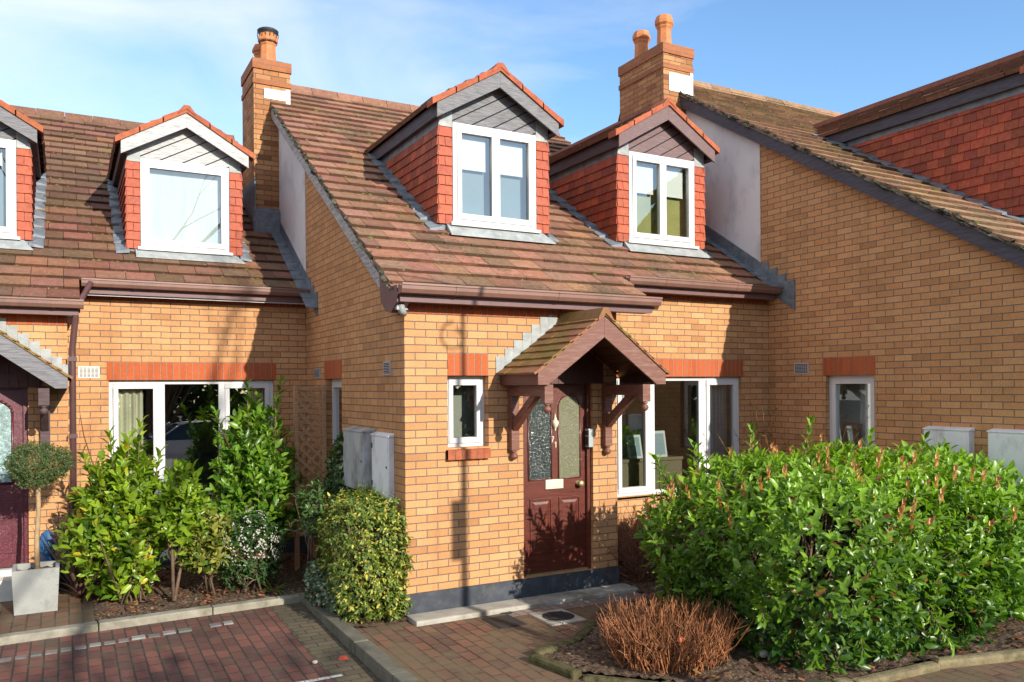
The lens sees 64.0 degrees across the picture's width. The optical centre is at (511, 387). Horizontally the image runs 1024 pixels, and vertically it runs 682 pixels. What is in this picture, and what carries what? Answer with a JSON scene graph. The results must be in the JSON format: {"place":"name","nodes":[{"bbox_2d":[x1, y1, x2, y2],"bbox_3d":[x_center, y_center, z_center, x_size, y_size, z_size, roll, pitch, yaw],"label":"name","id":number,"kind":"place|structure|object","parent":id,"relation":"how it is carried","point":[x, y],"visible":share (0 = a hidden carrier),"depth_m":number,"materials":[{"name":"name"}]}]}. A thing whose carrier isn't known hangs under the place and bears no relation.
{"place":"outdoors","nodes":[
{"label":"outdoors","id":0,"kind":"place"},
{"bbox_2d":[0,588,94,633],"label":"forecourt paving","id":1,"kind":"structure","parent":0,"point":[73,609],"depth_m":7.97,"materials":[{"name":"brown brick"}]},
{"bbox_2d":[11,560,59,615],"bbox_3d":[-4.782,2.009,8.235,0.410,0.433,0.410,0,0,-29],"label":"square planter","id":2,"kind":"object","parent":1,"relation":"on","point":[34,590],"visible":0.96,"depth_m":8.07,"materials":[{"name":"white concrete"}]},
{"bbox_2d":[1,439,76,568],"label":"ball tree","id":3,"kind":"object","parent":2,"relation":"on","point":[21,472],"visible":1,"depth_m":8.17,"materials":[{"name":"green plant"}]},
{"bbox_2d":[39,530,57,561],"bbox_3d":[-5.010,1.885,8.836,0.193,0.683,0.128,0,0,-29],"label":"blue bag","id":4,"kind":"object","parent":1,"relation":"on","point":[46,554],"visible":0.45,"depth_m":8.80,"materials":[{"name":"plastic"}]},
{"bbox_2d":[27,506,147,596],"bbox_3d":[-4.444,1.680,8.763,1.502,1.071,1.642,0,0,-10],"label":"phormium","id":5,"kind":"object","parent":1,"relation":"on","point":[79,588],"visible":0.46,"depth_m":8.57,"materials":[{"name":"green plant"}]},
{"bbox_2d":[0,100,309,601],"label":"terraced house","id":6,"kind":"structure","parent":1,"relation":"on","point":[145,258],"depth_m":10.43,"materials":[{"name":"brick"}]},
{"bbox_2d":[0,148,1,165],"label":"roller blind","id":7,"kind":"object","parent":6,"relation":"attached to","point":[0,157],"visible":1,"depth_m":9.86,"materials":[{"name":"white fabric"}]},
{"bbox_2d":[0,138,19,239],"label":"window","id":8,"kind":"structure","parent":6,"relation":"in","point":[9,232],"depth_m":9.83,"materials":[{"name":"white plastic"}]},
{"bbox_2d":[0,387,23,567],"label":"door","id":9,"kind":"structure","parent":6,"relation":"in","point":[11,399],"depth_m":8.89,"materials":[{"name":"red wood"}]},
{"bbox_2d":[118,389,142,484],"bbox_3d":[-4.752,0.642,10.142,0.340,1.380,0.044,0,0,-29],"label":"curtain","id":10,"kind":"object","parent":6,"relation":"hanging from","point":[130,406],"visible":0.4,"depth_m":10.16,"materials":[{"name":"beige fabric"}]},
{"bbox_2d":[138,158,232,255],"bbox_3d":[-4.298,-2.361,10.795,1.170,1.180,0.108,0,0,-29],"label":"window","id":11,"kind":"structure","parent":6,"relation":"in","point":[147,243],"depth_m":10.75,"materials":[{"name":"white plastic"}]},
{"bbox_2d":[109,380,272,497],"bbox_3d":[-4.030,0.654,10.407,2.020,1.495,0.110,0,0,-29],"label":"window","id":12,"kind":"structure","parent":6,"relation":"in","point":[158,386],"depth_m":10.22,"materials":[{"name":"white plastic"}]},
{"bbox_2d":[252,388,263,433],"bbox_3d":[-3.349,0.632,10.911,0.220,1.380,0.043,0,0,-29],"label":"curtain","id":13,"kind":"object","parent":6,"relation":"hanging from","point":[259,390],"visible":0.07,"depth_m":10.90,"materials":[{"name":"beige fabric"}]},
{"bbox_2d":[0,602,333,681],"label":"parking paving","id":14,"kind":"structure","parent":0,"point":[264,644],"depth_m":7.00,"materials":[{"name":"red brick"}]},
{"bbox_2d":[0,620,233,661],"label":"sett paving","id":15,"kind":"structure","parent":14,"relation":"on","point":[66,649],"depth_m":7.32,"materials":[{"name":"stone"}]},
{"bbox_2d":[0,592,304,645],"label":"kerb","id":16,"kind":"structure","parent":14,"relation":"on","point":[90,627],"depth_m":7.86,"materials":[{"name":"concrete"}]},
{"bbox_2d":[299,674,342,681],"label":"bay line marking","id":17,"kind":"object","parent":14,"relation":"on","point":[322,678],"visible":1,"depth_m":6.48,"materials":[{"name":"white paint"}]},
{"bbox_2d":[301,595,420,681],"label":"kerb","id":18,"kind":"structure","parent":14,"relation":"on","point":[380,664],"depth_m":6.95,"materials":[{"name":"concrete"}]},
{"bbox_2d":[91,552,406,627],"bbox_3d":[-3.019,2.216,8.754,2.590,0.060,3.710,0,0,-29],"label":"soil bed","id":19,"kind":"object","parent":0,"point":[168,603],"visible":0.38,"depth_m":8.77,"materials":[{"name":"brown soil"}]},
{"bbox_2d":[52,415,169,603],"bbox_3d":[-4.136,1.314,8.564,1.188,2.060,1.117,0,0,-29],"label":"laurel bush","id":20,"kind":"object","parent":19,"relation":"on","point":[115,512],"visible":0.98,"depth_m":8.36,"materials":[{"name":"green plant"}]},
{"bbox_2d":[139,458,215,600],"bbox_3d":[-3.464,1.473,8.530,0.645,1.475,0.684,0,0,42],"label":"laurel sapling","id":21,"kind":"object","parent":19,"relation":"on","point":[182,506],"visible":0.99,"depth_m":8.45,"materials":[{"name":"green plant"}]},
{"bbox_2d":[92,553,309,616],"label":"bark chips","id":22,"kind":"object","parent":19,"relation":"on","point":[203,601],"visible":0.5,"depth_m":8.85,"materials":[{"name":"brown wood"}]},
{"bbox_2d":[174,508,248,594],"bbox_3d":[-3.238,1.725,8.767,0.785,0.969,0.669,0,0,-29],"label":"aucuba bush","id":23,"kind":"object","parent":19,"relation":"on","point":[205,556],"visible":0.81,"depth_m":8.60,"materials":[{"name":"green plant"}]},
{"bbox_2d":[214,506,285,592],"bbox_3d":[-2.870,1.746,8.923,0.806,0.923,0.701,0,0,-29],"label":"viburnum bush","id":24,"kind":"object","parent":19,"relation":"on","point":[251,572],"visible":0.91,"depth_m":8.80,"materials":[{"name":"green plant"}]},
{"bbox_2d":[197,376,315,577],"bbox_3d":[-3.005,1.035,9.657,1.403,2.349,0.917,0,0,-29],"label":"laurel bush","id":25,"kind":"object","parent":19,"relation":"on","point":[262,481],"visible":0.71,"depth_m":9.50,"materials":[{"name":"green plant"}]},
{"bbox_2d":[253,579,291,595],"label":"grass tuft","id":26,"kind":"object","parent":19,"relation":"on","point":[276,589],"visible":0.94,"depth_m":8.84,"materials":[{"name":"green plant"}]},
{"bbox_2d":[283,469,332,567],"bbox_3d":[-2.229,1.563,9.165,0.602,1.268,0.566,0,0,11],"label":"pieris bush","id":27,"kind":"object","parent":19,"relation":"on","point":[314,510],"visible":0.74,"depth_m":9.05,"materials":[{"name":"green plant"}]},
{"bbox_2d":[293,385,326,569],"bbox_3d":[-2.467,1.136,10.024,0.390,2.320,0.060,0,0,-29],"label":"trellis panel","id":28,"kind":"object","parent":19,"relation":"on","point":[297,391],"visible":0.65,"depth_m":10.00,"materials":[{"name":"brown wood"}]},
{"bbox_2d":[299,556,357,612],"bbox_3d":[-1.868,1.974,8.329,0.475,0.495,1.273,0,0,-29],"label":"ivy mound","id":29,"kind":"object","parent":19,"relation":"on","point":[314,583],"visible":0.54,"depth_m":8.16,"materials":[{"name":"green plant"}]},
{"bbox_2d":[312,481,414,623],"bbox_3d":[-1.479,1.658,8.099,0.843,1.411,1.388,0,0,-29],"label":"euonymus bush","id":30,"kind":"object","parent":19,"relation":"on","point":[341,540],"visible":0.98,"depth_m":7.71,"materials":[{"name":"green plant"}]},
{"bbox_2d":[269,602,381,681],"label":"channel paving","id":31,"kind":"structure","parent":0,"point":[321,643],"depth_m":7.26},
{"bbox_2d":[338,656,348,660],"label":"fallen leaf","id":32,"kind":"object","parent":31,"relation":"on","point":[340,658],"visible":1,"depth_m":6.90,"materials":[{"name":"plant"}]},
{"bbox_2d":[0,0,1023,217],"label":"sky","id":33,"kind":"structure","parent":0,"point":[141,61],"materials":[{"name":"blue"}]},
{"bbox_2d":[500,592,646,616],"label":"pale path paving","id":34,"kind":"structure","parent":0,"point":[601,600],"depth_m":8.33,"materials":[{"name":"grey concrete"}]},
{"bbox_2d":[355,592,1023,681],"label":"path paving","id":35,"kind":"structure","parent":0,"point":[477,649],"depth_m":6.85,"materials":[{"name":"brown brick"}]},
{"bbox_2d":[482,614,526,628],"bbox_3d":[-0.076,2.242,7.737,0.295,0.074,0.380,0,0,-29],"label":"access cover","id":36,"kind":"object","parent":35,"relation":"on","point":[503,621],"visible":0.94,"depth_m":7.71,"materials":[{"name":"metal"}]},
{"bbox_2d":[241,27,783,616],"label":"terraced house","id":37,"kind":"structure","parent":35,"relation":"on","point":[489,349],"depth_m":9.48,"materials":[{"name":"brick"}]},
{"bbox_2d":[332,379,341,443],"bbox_3d":[-2.087,0.451,9.966,0.110,1.115,0.730,0,0,-29],"label":"window","id":38,"kind":"structure","parent":37,"relation":"in","point":[336,383],"depth_m":10.14,"materials":[{"name":"white plastic"}]},
{"bbox_2d":[322,432,353,528],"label":"climbing ivy","id":39,"kind":"object","parent":37,"relation":"attached to","point":[335,482],"visible":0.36,"depth_m":9.25,"materials":[{"name":"green plant"}]},
{"bbox_2d":[448,376,484,446],"bbox_3d":[-0.491,0.240,8.273,0.454,0.715,0.074,0,0,-29],"label":"window","id":40,"kind":"structure","parent":37,"relation":"in","point":[478,381],"depth_m":8.29,"materials":[{"name":"white plastic"}]},
{"bbox_2d":[462,134,485,171],"bbox_3d":[-0.483,-2.815,9.733,0.370,0.475,0.032,0,0,-29],"label":"roller blind","id":41,"kind":"object","parent":37,"relation":"attached to","point":[473,153],"visible":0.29,"depth_m":9.75,"materials":[{"name":"white fabric"}]},
{"bbox_2d":[450,122,540,233],"bbox_3d":[-0.198,-2.487,9.790,1.200,1.205,0.108,0,0,-29],"label":"window","id":42,"kind":"structure","parent":37,"relation":"in","point":[494,221],"depth_m":9.77,"materials":[{"name":"white plastic"}]},
{"bbox_2d":[500,140,522,176],"bbox_3d":[-0.035,-2.818,9.978,0.370,0.475,0.032,0,0,-29],"label":"roller blind","id":43,"kind":"object","parent":37,"relation":"attached to","point":[510,158],"visible":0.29,"depth_m":9.99,"materials":[{"name":"white fabric"}]},
{"bbox_2d":[524,384,585,573],"bbox_3d":[0.467,0.947,8.744,0.776,2.017,0.123,0,0,-29],"label":"door","id":44,"kind":"structure","parent":37,"relation":"in","point":[555,524],"depth_m":8.77,"materials":[{"name":"brown wood"}]},
{"bbox_2d":[636,162,652,194],"bbox_3d":[1.737,-2.831,10.948,0.370,0.475,0.032,0,0,-29],"label":"roller blind","id":45,"kind":"object","parent":37,"relation":"attached to","point":[644,174],"visible":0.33,"depth_m":10.97,"materials":[{"name":"white fabric"}]},
{"bbox_2d":[622,454,684,488],"bbox_3d":[1.643,1.288,10.608,1.280,0.760,0.320,0,0,-29],"label":"sideboard","id":46,"kind":"object","parent":37,"relation":"in","point":[632,472],"visible":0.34,"depth_m":10.45,"materials":[{"name":"brown wood"}]},
{"bbox_2d":[625,435,642,458],"bbox_3d":[1.564,0.758,10.475,0.220,0.299,0.078,0,0,-29],"label":"photo frame","id":47,"kind":"object","parent":46,"relation":"on","point":[634,447],"visible":0.98,"depth_m":10.46,"materials":[{"name":"silver metal"}]},
{"bbox_2d":[655,431,667,456],"bbox_3d":[1.906,0.735,10.662,0.240,0.339,0.079,0,0,-29],"label":"photo frame","id":48,"kind":"object","parent":46,"relation":"on","point":[660,444],"visible":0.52,"depth_m":10.67,"materials":[{"name":"silver metal"}]},
{"bbox_2d":[627,151,698,248],"bbox_3d":[2.021,-2.500,11.004,1.190,1.210,0.108,0,0,-29],"label":"window","id":49,"kind":"structure","parent":37,"relation":"in","point":[660,239],"depth_m":10.99,"materials":[{"name":"white plastic"}]},
{"bbox_2d":[666,166,682,198],"bbox_3d":[2.184,-2.834,11.193,0.370,0.475,0.032,0,0,-29],"label":"roller blind","id":50,"kind":"object","parent":37,"relation":"attached to","point":[673,182],"visible":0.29,"depth_m":11.21,"materials":[{"name":"white fabric"}]},
{"bbox_2d":[617,377,738,499],"bbox_3d":[2.127,0.612,10.413,2.090,1.495,0.110,0,0,-29],"label":"window","id":51,"kind":"structure","parent":37,"relation":"in","point":[703,384],"depth_m":10.49,"materials":[{"name":"white plastic"}]},
{"bbox_2d":[710,385,726,479],"bbox_3d":[2.742,0.585,10.915,0.310,1.390,0.043,0,0,-29],"label":"curtain","id":52,"kind":"object","parent":37,"relation":"hanging from","point":[718,420],"visible":0.62,"depth_m":10.92,"materials":[{"name":"grey fabric"}]},
{"bbox_2d":[406,583,637,626],"bbox_3d":[0.177,2.322,8.332,2.570,0.312,0.272,0,0,-29],"label":"concrete doorstep slab","id":53,"kind":"structure","parent":35,"relation":"on","point":[452,614],"depth_m":8.19,"materials":[{"name":"concrete"}]},
{"bbox_2d":[529,608,585,625],"bbox_3d":[0.436,2.232,7.869,0.380,0.088,0.440,0,0,-29],"label":"manhole cover","id":54,"kind":"object","parent":35,"relation":"on","point":[556,617],"visible":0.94,"depth_m":7.82,"materials":[{"name":"concrete"}]},
{"bbox_2d":[529,617,831,681],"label":"bed edging","id":55,"kind":"object","parent":35,"relation":"on","point":[537,657],"visible":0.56,"depth_m":6.40,"materials":[{"name":"beige concrete"}]},
{"bbox_2d":[618,14,1023,584],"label":"terraced house","id":56,"kind":"structure","parent":35,"relation":"on","point":[877,256],"depth_m":9.99,"materials":[{"name":"brick"}]},
{"bbox_2d":[829,375,874,450],"bbox_3d":[4.165,0.408,9.979,0.110,1.115,0.770,0,0,-29],"label":"window","id":57,"kind":"structure","parent":56,"relation":"in","point":[844,389],"depth_m":10.07,"materials":[{"name":"white plastic"}]},
{"bbox_2d":[860,384,870,453],"bbox_3d":[4.447,0.383,10.014,0.059,1.030,0.460,0,0,-29],"label":"curtain","id":58,"kind":"object","parent":56,"relation":"hanging from","point":[865,414],"visible":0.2,"depth_m":10.15,"materials":[{"name":"white fabric"}]},
{"bbox_2d":[831,648,1023,681],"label":"bed edging","id":59,"kind":"object","parent":35,"relation":"on","point":[934,664],"visible":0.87,"depth_m":6.38,"materials":[{"name":"beige concrete"}]},
{"bbox_2d":[544,552,1023,681],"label":"soil bed","id":60,"kind":"object","parent":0,"point":[740,672],"visible":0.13,"depth_m":6.55,"materials":[{"name":"brown soil"}]},
{"bbox_2d":[602,504,698,581],"bbox_3d":[1.564,1.756,9.428,1.842,0.870,1.646,0,0,-29],"label":"bare bush","id":61,"kind":"object","parent":60,"relation":"on","point":[631,559],"visible":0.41,"depth_m":9.18,"materials":[{"name":"brown plant"}]},
{"bbox_2d":[592,590,754,675],"bbox_3d":[1.267,1.921,6.586,1.233,0.546,1.193,0,0,-29],"label":"twiggy shrub","id":62,"kind":"object","parent":60,"relation":"on","point":[648,640],"visible":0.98,"depth_m":6.37,"materials":[{"name":"brown plant"}]},
{"bbox_2d":[718,401,796,458],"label":"wiry shrub","id":63,"kind":"object","parent":60,"relation":"on","point":[758,434],"visible":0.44,"depth_m":10.38,"materials":[{"name":"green plant"}]},
{"bbox_2d":[758,649,768,657],"bbox_3d":[2.008,2.124,6.541,0.095,0.052,0.097,0,0,-29],"label":"stone","id":64,"kind":"object","parent":60,"relation":"on","point":[763,653],"visible":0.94,"depth_m":6.51,"materials":[{"name":"stone"}]},
{"bbox_2d":[555,574,1023,680],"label":"bark chips","id":65,"kind":"object","parent":60,"relation":"on","point":[712,677],"visible":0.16,"depth_m":6.57,"materials":[{"name":"brown wood"}]},
{"bbox_2d":[633,415,1023,675],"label":"photinia hedge","id":66,"kind":"object","parent":60,"relation":"on","point":[758,569],"visible":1,"depth_m":6.67,"materials":[{"name":"green plant"}]},
{"bbox_2d":[801,437,1023,626],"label":"laurel hedge","id":67,"kind":"object","parent":60,"relation":"on","point":[1011,597],"visible":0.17,"depth_m":7.56,"materials":[{"name":"green plant"}]}
]}

